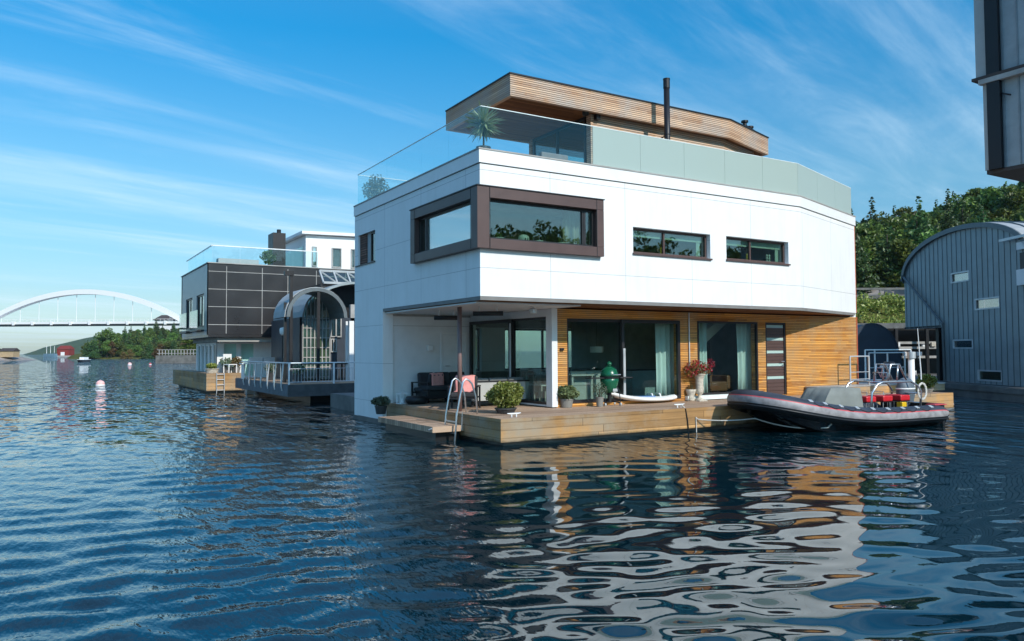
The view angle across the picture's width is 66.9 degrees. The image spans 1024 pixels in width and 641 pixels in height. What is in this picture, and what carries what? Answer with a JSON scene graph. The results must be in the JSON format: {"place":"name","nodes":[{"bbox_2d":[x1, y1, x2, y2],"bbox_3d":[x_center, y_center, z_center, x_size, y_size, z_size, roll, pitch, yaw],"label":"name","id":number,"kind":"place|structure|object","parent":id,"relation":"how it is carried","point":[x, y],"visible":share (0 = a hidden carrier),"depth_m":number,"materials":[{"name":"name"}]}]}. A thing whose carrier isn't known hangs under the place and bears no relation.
{"place":"outdoors","nodes":[
{"label":"outdoors","id":0,"kind":"place"},
{"bbox_2d":[23,334,121,354],"bbox_3d":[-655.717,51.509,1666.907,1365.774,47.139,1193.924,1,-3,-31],"label":"hills","id":1,"kind":"structure","parent":0,"point":[77,344],"depth_m":1516.04,"materials":[{"name":"green plant"}]},
{"bbox_2d":[0,289,179,326],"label":"arch bridge","id":2,"kind":"structure","parent":0,"point":[32,301],"depth_m":398.65,"materials":[{"name":"white paint"}]},
{"bbox_2d":[153,315,178,330],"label":"hill house","id":3,"kind":"structure","parent":0,"point":[164,318],"depth_m":426.63,"materials":[{"name":"white paint"}]},
{"bbox_2d":[68,338,476,358],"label":"bank","id":4,"kind":"structure","parent":0,"point":[76,356],"depth_m":281.10,"materials":[{"name":"green plant"}]},
{"bbox_2d":[86,336,101,358],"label":"conifer tree","id":5,"kind":"object","parent":4,"relation":"on","point":[94,349],"visible":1,"depth_m":272.56,"materials":[{"name":"green plant"}]},
{"bbox_2d":[94,327,118,343],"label":"broadleaf tree","id":6,"kind":"object","parent":4,"relation":"on","point":[111,336],"visible":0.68,"depth_m":283.96,"materials":[{"name":"green plant"}]},
{"bbox_2d":[0,0,1018,353],"label":"sky","id":7,"kind":"structure","parent":0,"point":[138,138],"materials":[{"name":"blue"}]},
{"bbox_2d":[0,351,1023,640],"bbox_3d":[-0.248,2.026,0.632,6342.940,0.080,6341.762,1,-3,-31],"label":"water","id":8,"kind":"structure","parent":0,"point":[142,499],"depth_m":8.85,"materials":[{"name":"teal liquid"}]},
{"bbox_2d":[0,357,33,360],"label":"rocky point","id":9,"kind":"structure","parent":8,"relation":"on","point":[10,358],"depth_m":232.93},
{"bbox_2d":[0,348,19,356],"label":"waterside hut","id":10,"kind":"object","parent":9,"relation":"on","point":[9,352],"visible":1,"depth_m":230.40,"materials":[{"name":"tile"}]},
{"bbox_2d":[57,346,74,355],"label":"red boathouse","id":11,"kind":"object","parent":8,"relation":"on","point":[64,350],"visible":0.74,"depth_m":451.74,"materials":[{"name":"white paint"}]},
{"bbox_2d":[156,349,195,362],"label":"stone quay","id":12,"kind":"structure","parent":8,"relation":"in","point":[174,358],"depth_m":148.85,"materials":[{"name":"stone"}]},
{"bbox_2d":[180,340,196,354],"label":"broadleaf tree","id":13,"kind":"object","parent":12,"relation":"on","point":[190,344],"visible":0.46,"depth_m":151.78,"materials":[{"name":"green plant"}]},
{"bbox_2d":[173,369,243,392],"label":"neighbour deck","id":14,"kind":"structure","parent":8,"relation":"on","point":[204,381],"depth_m":38.73,"materials":[{"name":"wood"}]},
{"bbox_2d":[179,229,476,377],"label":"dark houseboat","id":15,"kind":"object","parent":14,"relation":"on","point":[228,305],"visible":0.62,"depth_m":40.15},
{"bbox_2d":[179,298,191,333],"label":"french window","id":16,"kind":"structure","parent":15,"relation":"in","point":[182,325],"depth_m":43.23,"materials":[{"name":"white glass"}]},
{"bbox_2d":[190,294,203,331],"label":"french window","id":17,"kind":"structure","parent":15,"relation":"in","point":[197,316],"depth_m":40.01,"materials":[{"name":"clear glass"}]},
{"bbox_2d":[223,343,236,372],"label":"terrace window","id":18,"kind":"structure","parent":15,"relation":"in","point":[228,348],"depth_m":40.12,"materials":[{"name":"glass"}]},
{"bbox_2d":[240,343,254,375],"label":"terrace window","id":19,"kind":"structure","parent":15,"relation":"in","point":[246,349],"depth_m":40.55,"materials":[{"name":"glass"}]},
{"bbox_2d":[186,245,317,261],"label":"roof glass rail","id":20,"kind":"object","parent":15,"relation":"on","point":[248,247],"visible":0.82,"depth_m":40.19,"materials":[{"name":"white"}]},
{"bbox_2d":[258,249,275,264],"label":"roof plant","id":21,"kind":"object","parent":15,"relation":"on","point":[267,257],"visible":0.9,"depth_m":41.51,"materials":[{"name":"green plant"}]},
{"bbox_2d":[235,377,354,402],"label":"railed platform","id":22,"kind":"structure","parent":8,"relation":"on","point":[311,392],"depth_m":30.65,"materials":[{"name":"black metal"}]},
{"bbox_2d":[239,357,274,378],"bbox_3d":[-11.581,2.220,36.314,2.200,0.980,0.600,1,-3,-31],"label":"service table","id":23,"kind":"object","parent":22,"relation":"on","point":[267,359],"visible":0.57,"depth_m":35.98,"materials":[{"name":"white paint"}]},
{"bbox_2d":[241,361,354,390],"bbox_3d":[-8.261,2.344,34.211,5.530,1.130,7.830,1,-3,-31],"label":"platform railing","id":24,"kind":"object","parent":22,"relation":"on","point":[274,372],"visible":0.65,"depth_m":30.64,"materials":[{"name":"grey metal"}]},
{"bbox_2d":[293,364,305,382],"bbox_3d":[-8.424,2.070,30.618,0.552,0.796,0.651,1,-3,-31],"label":"potted bush","id":25,"kind":"object","parent":22,"relation":"on","point":[297,376],"visible":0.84,"depth_m":30.51,"materials":[{"name":"green plant"}]},
{"bbox_2d":[271,269,354,382],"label":"arched pavilion","id":26,"kind":"structure","parent":22,"relation":"on","point":[317,322],"depth_m":33.52,"materials":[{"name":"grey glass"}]},
{"bbox_2d":[302,296,330,379],"bbox_3d":[-8.438,0.700,33.421,1.231,3.655,0.095,1,-3,-31],"label":"arched window","id":27,"kind":"structure","parent":26,"relation":"in","point":[308,327],"depth_m":33.37,"materials":[{"name":"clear glass"}]},
{"bbox_2d":[330,393,353,410],"bbox_3d":[-2.121,3.079,28.444,8.000,0.900,4.000,1,-3,-31],"label":"concrete float","id":28,"kind":"object","parent":8,"relation":"on","point":[344,401],"visible":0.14,"depth_m":27.06,"materials":[{"name":"grey concrete"}]},
{"bbox_2d":[378,415,463,439],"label":"bathing platform","id":29,"kind":"structure","parent":8,"relation":"on","point":[430,429],"depth_m":18.05,"materials":[{"name":"beige wood"}]},
{"bbox_2d":[370,395,390,413],"bbox_3d":[-3.498,2.251,20.757,0.537,0.509,0.525,-2,-3,38],"label":"potted bush","id":30,"kind":"object","parent":29,"relation":"on","point":[381,402],"visible":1,"depth_m":20.66,"materials":[{"name":"green plant"}]},
{"bbox_2d":[353,72,858,423],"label":"floating house","id":31,"kind":"structure","parent":8,"relation":"on","point":[429,245],"depth_m":21.35,"materials":[{"name":"paint"}]},
{"bbox_2d":[362,174,389,198],"bbox_3d":[-4.216,-3.842,23.985,0.888,1.306,1.094,1,-3,-31],"label":"terrace shrub","id":32,"kind":"object","parent":31,"relation":"on","point":[372,189],"visible":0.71,"depth_m":23.81,"materials":[{"name":"green plant"}]},
{"bbox_2d":[441,332,466,399],"bbox_3d":[-1.680,1.323,22.596,0.838,1.946,0.091,1,-3,-31],"label":"porch door","id":33,"kind":"structure","parent":31,"relation":"in","point":[448,342],"depth_m":22.59,"materials":[{"name":"white paint"}]},
{"bbox_2d":[461,100,506,148],"bbox_3d":[-0.654,-4.249,17.569,1.035,1.576,1.104,-2,-3,32],"label":"yucca plant","id":34,"kind":"object","parent":31,"relation":"on","point":[482,122],"visible":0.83,"depth_m":17.46,"materials":[{"name":"green plant"}]},
{"bbox_2d":[473,306,502,315],"bbox_3d":[-0.562,-0.219,18.223,0.707,0.228,0.110,0,-2,0],"label":"patio heater","id":35,"kind":"object","parent":31,"relation":"attached to","point":[488,313],"visible":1,"depth_m":18.17,"materials":[{"name":"black metal"}]},
{"bbox_2d":[469,319,512,376],"bbox_3d":[-0.619,1.108,21.823,0.080,2.212,2.309,1,-3,-31],"label":"sliding door","id":36,"kind":"structure","parent":31,"relation":"in","point":[508,321],"depth_m":22.22,"materials":[{"name":"black metal"}]},
{"bbox_2d":[409,184,604,263],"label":"corner window","id":37,"kind":"structure","parent":31,"relation":"in","point":[478,196],"depth_m":17.71,"materials":[{"name":"brown metal"}]},
{"bbox_2d":[509,317,545,404],"bbox_3d":[0.430,1.037,20.165,0.210,2.212,1.722,1,-3,-31],"label":"sliding door","id":38,"kind":"structure","parent":31,"relation":"in","point":[536,318],"depth_m":20.79,"materials":[{"name":"black metal"}]},
{"bbox_2d":[505,329,570,369],"bbox_3d":[1.132,0.995,26.811,3.394,1.394,0.080,1,-3,-31],"label":"rear window","id":39,"kind":"structure","parent":31,"relation":"in","point":[542,330],"depth_m":26.72,"materials":[{"name":"black metal"}]},
{"bbox_2d":[533,369,545,400],"bbox_3d":[0.854,1.787,21.349,0.420,0.908,0.400,1,-3,-31],"label":"dining chair","id":40,"kind":"object","parent":31,"relation":"on","point":[535,371],"visible":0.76,"depth_m":21.33,"materials":[{"name":"grey laminate"}]},
{"bbox_2d":[539,152,567,159],"bbox_3d":[1.255,-3.870,19.931,1.020,0.978,0.770,1,-3,-31],"label":"lounge chair","id":41,"kind":"object","parent":31,"relation":"on","point":[553,155],"visible":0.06,"depth_m":20.13,"materials":[{"name":"grey fabric"}]},
{"bbox_2d":[533,117,586,162],"bbox_3d":[1.390,-4.491,22.985,0.080,2.420,2.720,1,-3,-31],"label":"penthouse sliding door","id":42,"kind":"structure","parent":31,"relation":"in","point":[583,119],"depth_m":22.88,"materials":[{"name":"black metal"}]},
{"bbox_2d":[524,372,597,398],"bbox_3d":[1.365,1.887,22.066,0.900,0.758,2.400,1,-3,-31],"label":"dining table","id":43,"kind":"object","parent":31,"relation":"on","point":[572,378],"visible":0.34,"depth_m":21.26,"materials":[{"name":"grey laminate"}]},
{"bbox_2d":[569,368,617,399],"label":"kitchen island","id":44,"kind":"structure","parent":31,"relation":"on","point":[583,385],"depth_m":21.41,"materials":[{"name":"concrete"}]},
{"bbox_2d":[567,318,620,402],"bbox_3d":[2.139,1.036,20.113,1.855,2.152,0.080,1,-3,-31],"label":"sliding door","id":45,"kind":"structure","parent":31,"relation":"in","point":[568,319],"depth_m":19.96,"materials":[{"name":"black metal"}]},
{"bbox_2d":[358,105,850,213],"bbox_3d":[3.677,-3.968,24.108,14.914,0.976,7.724,1,-3,-31],"label":"terrace railing","id":46,"kind":"object","parent":31,"relation":"on","point":[629,150],"visible":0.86,"depth_m":20.56,"materials":[{"name":"clear glass"}]},
{"bbox_2d":[620,319,680,400],"bbox_3d":[3.783,1.061,20.995,2.077,2.152,0.120,1,-3,-31],"label":"sliding door","id":47,"kind":"structure","parent":31,"relation":"in","point":[622,335],"depth_m":20.83,"materials":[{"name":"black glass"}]},
{"bbox_2d":[661,78,670,139],"bbox_3d":[4.283,-5.096,22.331,0.202,3.586,0.884,1,-2,-22],"label":"flue pipe","id":48,"kind":"object","parent":31,"relation":"on","point":[666,88],"visible":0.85,"depth_m":21.98,"materials":[{"name":"black metal"}]},
{"bbox_2d":[633,228,712,259],"bbox_3d":[4.038,-1.938,19.790,2.676,0.685,0.320,1,-3,-31],"label":"ribbon window","id":49,"kind":"structure","parent":31,"relation":"in","point":[644,233],"depth_m":19.89,"materials":[{"name":"brown metal"}]},
{"bbox_2d":[707,373,729,392],"bbox_3d":[6.013,1.852,23.500,0.900,0.888,0.780,1,-3,-31],"label":"brown armchair","id":50,"kind":"object","parent":31,"relation":"on","point":[719,382],"visible":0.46,"depth_m":23.32,"materials":[{"name":"leather"}]},
{"bbox_2d":[685,321,758,399],"bbox_3d":[6.120,1.134,22.378,3.023,2.217,0.180,1,-3,-31],"label":"window","id":51,"kind":"structure","parent":31,"relation":"in","point":[717,395],"depth_m":22.36,"materials":[{"name":"black metal"}]},
{"bbox_2d":[726,237,790,265],"bbox_3d":[6.725,-1.904,21.423,2.528,0.668,0.320,1,-3,-31],"label":"ribbon window","id":52,"kind":"structure","parent":31,"relation":"in","point":[748,243],"depth_m":21.54,"materials":[{"name":"glass"}]},
{"bbox_2d":[765,322,786,393],"bbox_3d":[8.025,1.159,23.615,0.915,2.192,0.164,1,-3,-31],"label":"front door","id":53,"kind":"structure","parent":31,"relation":"in","point":[775,379],"depth_m":23.64,"materials":[{"name":"brown metal"}]},
{"bbox_2d":[387,391,953,445],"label":"timber deck","id":54,"kind":"structure","parent":8,"relation":"on","point":[528,424],"depth_m":18.14,"materials":[{"name":"wood"}]},
{"bbox_2d":[405,395,427,404],"bbox_3d":[-2.587,2.142,20.971,0.620,0.243,0.620,1,-3,-31],"label":"floor cushion","id":55,"kind":"object","parent":54,"relation":"on","point":[415,400],"visible":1,"depth_m":20.74,"materials":[{"name":"black fabric"}]},
{"bbox_2d":[411,374,446,402],"bbox_3d":[-2.327,1.893,21.786,0.689,0.800,0.760,-2,-3,39],"label":"armchair","id":56,"kind":"object","parent":54,"relation":"on","point":[429,382],"visible":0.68,"depth_m":21.63,"materials":[{"name":"black metal"}]},
{"bbox_2d":[430,373,443,385],"bbox_3d":[-2.245,1.752,21.725,0.509,0.589,0.500,-2,-3,39],"label":"cushion","id":57,"kind":"object","parent":56,"relation":"on","point":[437,380],"visible":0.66,"depth_m":21.57,"materials":[{"name":"fabric"}]},
{"bbox_2d":[416,372,463,398],"bbox_3d":[-1.890,1.819,21.904,1.466,0.714,0.780,1,-3,-31],"label":"sofa","id":58,"kind":"object","parent":54,"relation":"on","point":[436,392],"visible":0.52,"depth_m":21.52,"materials":[{"name":"black fabric"}]},
{"bbox_2d":[457,307,461,410],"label":"porch column","id":59,"kind":"structure","parent":54,"relation":"on","point":[459,343],"depth_m":18.40,"materials":[{"name":"metal"}]},
{"bbox_2d":[444,378,477,440],"bbox_3d":[-1.206,2.452,17.612,0.702,2.298,0.582,1,-3,-31],"label":"swim ladder","id":60,"kind":"object","parent":54,"relation":"attached to","point":[461,390],"visible":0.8,"depth_m":17.54,"materials":[{"name":"metal"}]},
{"bbox_2d":[447,376,480,409],"bbox_3d":[-1.181,1.784,19.170,0.760,0.800,0.689,0,-2,4],"label":"armchair","id":61,"kind":"object","parent":54,"relation":"on","point":[469,395],"visible":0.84,"depth_m":18.87,"materials":[{"name":"black metal"}]},
{"bbox_2d":[454,375,474,391],"bbox_3d":[-1.174,1.650,19.282,0.500,0.589,0.509,0,-2,4],"label":"blanket","id":62,"kind":"object","parent":61,"relation":"on","point":[467,386],"visible":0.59,"depth_m":19.36,"materials":[{"name":"pink fabric"}]},
{"bbox_2d":[457,377,529,406],"bbox_3d":[-0.501,1.862,20.404,1.716,0.730,0.900,1,-3,-31],"label":"garden sofa","id":63,"kind":"object","parent":54,"relation":"on","point":[486,384],"visible":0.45,"depth_m":20.01,"materials":[{"name":"grey fabric"}]},
{"bbox_2d":[484,381,524,413],"bbox_3d":[-0.164,1.746,17.730,0.888,0.752,0.891,1,-3,-31],"label":"potted bush","id":64,"kind":"object","parent":54,"relation":"on","point":[499,394],"visible":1,"depth_m":17.50,"materials":[{"name":"green plant"}]},
{"bbox_2d":[557,385,579,407],"bbox_3d":[1.347,1.890,19.418,0.610,0.579,0.675,2,-3,-42],"label":"potted bush","id":65,"kind":"object","parent":54,"relation":"on","point":[568,394],"visible":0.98,"depth_m":19.25,"materials":[{"name":"green plant"}]},
{"bbox_2d":[592,382,606,406],"bbox_3d":[2.210,1.868,19.595,0.411,0.627,0.392,-1,-2,11],"label":"potted bush","id":66,"kind":"object","parent":54,"relation":"on","point":[599,400],"visible":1,"depth_m":19.53,"materials":[{"name":"green plant"}]},
{"bbox_2d":[585,361,632,405],"bbox_3d":[2.524,1.626,20.046,1.370,1.137,0.620,1,-3,-31],"label":"ceramic grill","id":67,"kind":"object","parent":54,"relation":"on","point":[609,377],"visible":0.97,"depth_m":19.89,"materials":[{"name":"green ceramic"}]},
{"bbox_2d":[606,392,676,401],"bbox_3d":[3.504,2.023,20.893,2.220,0.330,0.922,1,-3,-31],"label":"sailing board","id":68,"kind":"object","parent":54,"relation":"on","point":[647,398],"visible":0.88,"depth_m":20.59,"materials":[{"name":"white paint"}]},
{"bbox_2d":[684,359,712,400],"bbox_3d":[5.190,1.659,21.541,0.920,1.164,0.561,1,-3,-31],"label":"stone urn","id":69,"kind":"object","parent":54,"relation":"on","point":[695,371],"visible":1,"depth_m":21.48,"materials":[{"name":"white stone"}]},
{"bbox_2d":[681,404,841,428],"bbox_3d":[6.028,2.329,18.797,3.790,0.579,0.185,-1,-2,10],"label":"mooring rope","id":70,"kind":"object","parent":54,"relation":"attached to","point":[756,419],"visible":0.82,"depth_m":18.78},
{"bbox_2d":[915,374,937,392],"bbox_3d":[13.395,2.030,25.114,0.689,0.608,0.649,1,-3,-31],"label":"potted bush","id":71,"kind":"object","parent":54,"relation":"on","point":[926,379],"visible":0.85,"depth_m":24.97,"materials":[{"name":"green plant"}]},
{"bbox_2d":[727,328,948,431],"bbox_3d":[8.355,1.641,20.059,6.394,2.898,2.568,1,-2,-25],"label":"inflatable boat","id":72,"kind":"object","parent":8,"relation":"on","point":[813,409],"visible":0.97,"depth_m":19.09,"materials":[{"name":"black rubber"}]},
{"bbox_2d":[805,382,945,393],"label":"side walkway","id":73,"kind":"structure","parent":8,"relation":"on","point":[867,387],"depth_m":25.13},
{"bbox_2d":[849,356,869,384],"bbox_3d":[11.231,1.607,25.033,1.031,0.941,0.056,1,-3,-31],"label":"deck railing","id":74,"kind":"object","parent":73,"relation":"on","point":[850,372],"visible":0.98,"depth_m":24.96,"materials":[{"name":"silver metal"}]},
{"bbox_2d":[868,352,905,376],"bbox_3d":[13.068,1.623,26.969,2.122,1.041,0.056,1,-3,-31],"label":"walkway railing","id":75,"kind":"object","parent":73,"relation":"on","point":[869,353],"visible":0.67,"depth_m":27.02,"materials":[{"name":"grey metal"}]},
{"bbox_2d":[864,349,911,379],"bbox_3d":[13.944,1.635,28.672,2.862,1.141,0.056,1,-3,-31],"label":"walkway railing","id":76,"kind":"object","parent":73,"relation":"on","point":[865,350],"visible":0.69,"depth_m":28.22,"materials":[{"name":"grey metal"}]},
{"bbox_2d":[857,323,903,379],"bbox_3d":[15.799,2.015,36.946,3.836,3.588,8.000,0,-2,0],"label":"tarpaulin shelter","id":77,"kind":"object","parent":8,"relation":"on","point":[874,336],"visible":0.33,"depth_m":33.97,"materials":[{"name":"fabric"}]},
{"bbox_2d":[857,323,936,376],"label":"boat shed","id":78,"kind":"object","parent":8,"relation":"on","point":[906,338],"visible":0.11,"depth_m":48.82,"materials":[{"name":"dark blue grey zinc"},{"name":"black metal"}]},
{"bbox_2d":[907,352,915,381],"bbox_3d":[12.356,2.215,23.929,0.250,2.508,0.250,1,-3,-31],"label":"mooring pile","id":79,"kind":"object","parent":8,"relation":"in","point":[911,356],"visible":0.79,"depth_m":23.88,"materials":[{"name":"white paint"}]},
{"bbox_2d":[906,377,1023,402],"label":"concrete quay","id":80,"kind":"structure","parent":8,"relation":"in","point":[994,392],"depth_m":30.45,"materials":[{"name":"beige concrete"}]},
{"bbox_2d":[901,221,1023,386],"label":"arched boat hall","id":81,"kind":"structure","parent":80,"relation":"on","point":[964,289],"depth_m":32.25,"materials":[{"name":"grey metal"}]},
{"bbox_2d":[950,270,969,283],"bbox_3d":[19.201,-1.857,33.108,0.176,0.446,1.436,0,-2,0],"label":"window","id":82,"kind":"structure","parent":81,"relation":"in","point":[961,276],"depth_m":33.25,"materials":[{"name":"white glass"}]},
{"bbox_2d":[952,339,972,348],"bbox_3d":[19.218,1.002,32.922,0.176,0.401,1.502,0,-2,0],"label":"window","id":83,"kind":"structure","parent":81,"relation":"in","point":[961,343],"depth_m":32.99,"materials":[{"name":"grey glass"}]},
{"bbox_2d":[974,296,999,309],"bbox_3d":[19.208,-0.689,31.226,0.176,0.469,1.734,0,-2,0],"label":"window","id":84,"kind":"structure","parent":81,"relation":"in","point":[989,302],"depth_m":31.36,"materials":[{"name":"white glass"}]},
{"bbox_2d":[971,0,1023,181],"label":"overhanging building","id":85,"kind":"structure","parent":8,"relation":"on","point":[999,42],"depth_m":23.82,"materials":[{"name":"metal"}]},
{"bbox_2d":[626,369,655,395],"bbox_3d":[3.884,1.900,23.649,1.030,0.828,0.550,1,-3,-31],"label":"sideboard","id":86,"kind":"object","parent":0,"point":[641,382],"visible":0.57,"depth_m":23.38,"materials":[{"name":"teal metal"}]},
{"bbox_2d":[856,301,904,322],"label":"hillside","id":87,"kind":"structure","parent":0,"point":[870,313],"depth_m":57.78,"materials":[{"name":"green plant"}]},
{"bbox_2d":[855,221,879,293],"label":"conifer tree","id":88,"kind":"object","parent":87,"relation":"on","point":[862,279],"visible":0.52,"depth_m":66.52,"materials":[{"name":"green plant"}]},
{"bbox_2d":[855,223,889,263],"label":"broadleaf tree","id":89,"kind":"object","parent":87,"relation":"on","point":[867,233],"visible":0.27,"depth_m":75.05,"materials":[{"name":"green plant"}]},
{"bbox_2d":[859,197,886,227],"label":"conifer tree","id":90,"kind":"object","parent":87,"relation":"on","point":[871,217],"visible":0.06,"depth_m":86.14,"materials":[{"name":"green plant"}]},
{"bbox_2d":[866,262,885,287],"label":"broadleaf tree","id":91,"kind":"object","parent":87,"relation":"on","point":[879,275],"visible":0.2,"depth_m":70.12,"materials":[{"name":"green plant"}]},
{"bbox_2d":[856,291,904,322],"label":"slope shrubs","id":92,"kind":"object","parent":87,"relation":"on","point":[887,299],"visible":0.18,"depth_m":58.13,"materials":[{"name":"green plant"}]},
{"bbox_2d":[856,287,904,294],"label":"rock cutting","id":93,"kind":"object","parent":87,"relation":"on","point":[875,292],"visible":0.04,"depth_m":65.92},
{"bbox_2d":[871,223,902,287],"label":"conifer tree","id":94,"kind":"object","parent":87,"relation":"on","point":[887,255],"visible":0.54,"depth_m":70.24,"materials":[{"name":"green plant"}]},
{"bbox_2d":[862,219,911,242],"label":"broadleaf tree","id":95,"kind":"object","parent":87,"relation":"on","point":[891,232],"visible":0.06,"depth_m":81.06,"materials":[{"name":"green plant"}]},
{"bbox_2d":[883,213,915,236],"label":"broadleaf tree","id":96,"kind":"object","parent":87,"relation":"on","point":[898,224],"visible":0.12,"depth_m":86.86,"materials":[{"name":"green plant"}]},
{"bbox_2d":[882,237,917,287],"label":"broadleaf tree","id":97,"kind":"object","parent":87,"relation":"on","point":[903,247],"visible":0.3,"depth_m":69.48,"materials":[{"name":"green plant"}]},
{"bbox_2d":[894,206,918,220],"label":"broadleaf tree","id":98,"kind":"object","parent":87,"relation":"on","point":[902,210],"visible":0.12,"depth_m":107.08,"materials":[{"name":"green plant"}]},
{"bbox_2d":[903,196,936,240],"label":"conifer tree","id":99,"kind":"object","parent":87,"relation":"on","point":[920,226],"visible":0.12,"depth_m":79.28,"materials":[{"name":"green plant"}]},
{"bbox_2d":[926,211,954,227],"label":"broadleaf tree","id":100,"kind":"object","parent":87,"relation":"on","point":[934,221],"visible":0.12,"depth_m":95.23,"materials":[{"name":"green plant"}]},
{"bbox_2d":[934,197,960,230],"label":"conifer tree","id":101,"kind":"object","parent":87,"relation":"on","point":[946,222],"visible":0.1,"depth_m":87.78,"materials":[{"name":"green plant"}]},
{"bbox_2d":[937,189,958,216],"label":"conifer tree","id":102,"kind":"object","parent":87,"relation":"on","point":[943,208],"visible":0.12,"depth_m":102.86,"materials":[{"name":"green plant"}]},
{"bbox_2d":[954,198,970,224],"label":"conifer tree","id":103,"kind":"object","parent":87,"relation":"on","point":[962,217],"visible":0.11,"depth_m":95.19,"materials":[{"name":"green plant"}]},
{"bbox_2d":[948,193,978,218],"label":"broadleaf tree","id":104,"kind":"object","parent":87,"relation":"on","point":[956,196],"visible":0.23,"depth_m":101.52,"materials":[{"name":"green plant"}]},
{"bbox_2d":[960,187,1003,211],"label":"broadleaf tree","id":105,"kind":"object","parent":87,"relation":"on","point":[991,196],"visible":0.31,"depth_m":100.15,"materials":[{"name":"green plant"}]},
{"bbox_2d":[972,199,991,222],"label":"conifer tree","id":106,"kind":"object","parent":87,"relation":"on","point":[982,218],"visible":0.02,"depth_m":81.29,"materials":[{"name":"green plant"}]},
{"bbox_2d":[991,181,1015,219],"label":"conifer tree","id":107,"kind":"object","parent":87,"relation":"on","point":[1001,202],"visible":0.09,"depth_m":95.08,"materials":[{"name":"green plant"}]},
{"bbox_2d":[995,189,1023,220],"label":"broadleaf tree","id":108,"kind":"object","parent":87,"relation":"on","point":[1017,203],"visible":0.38,"depth_m":93.00,"materials":[{"name":"green plant"}]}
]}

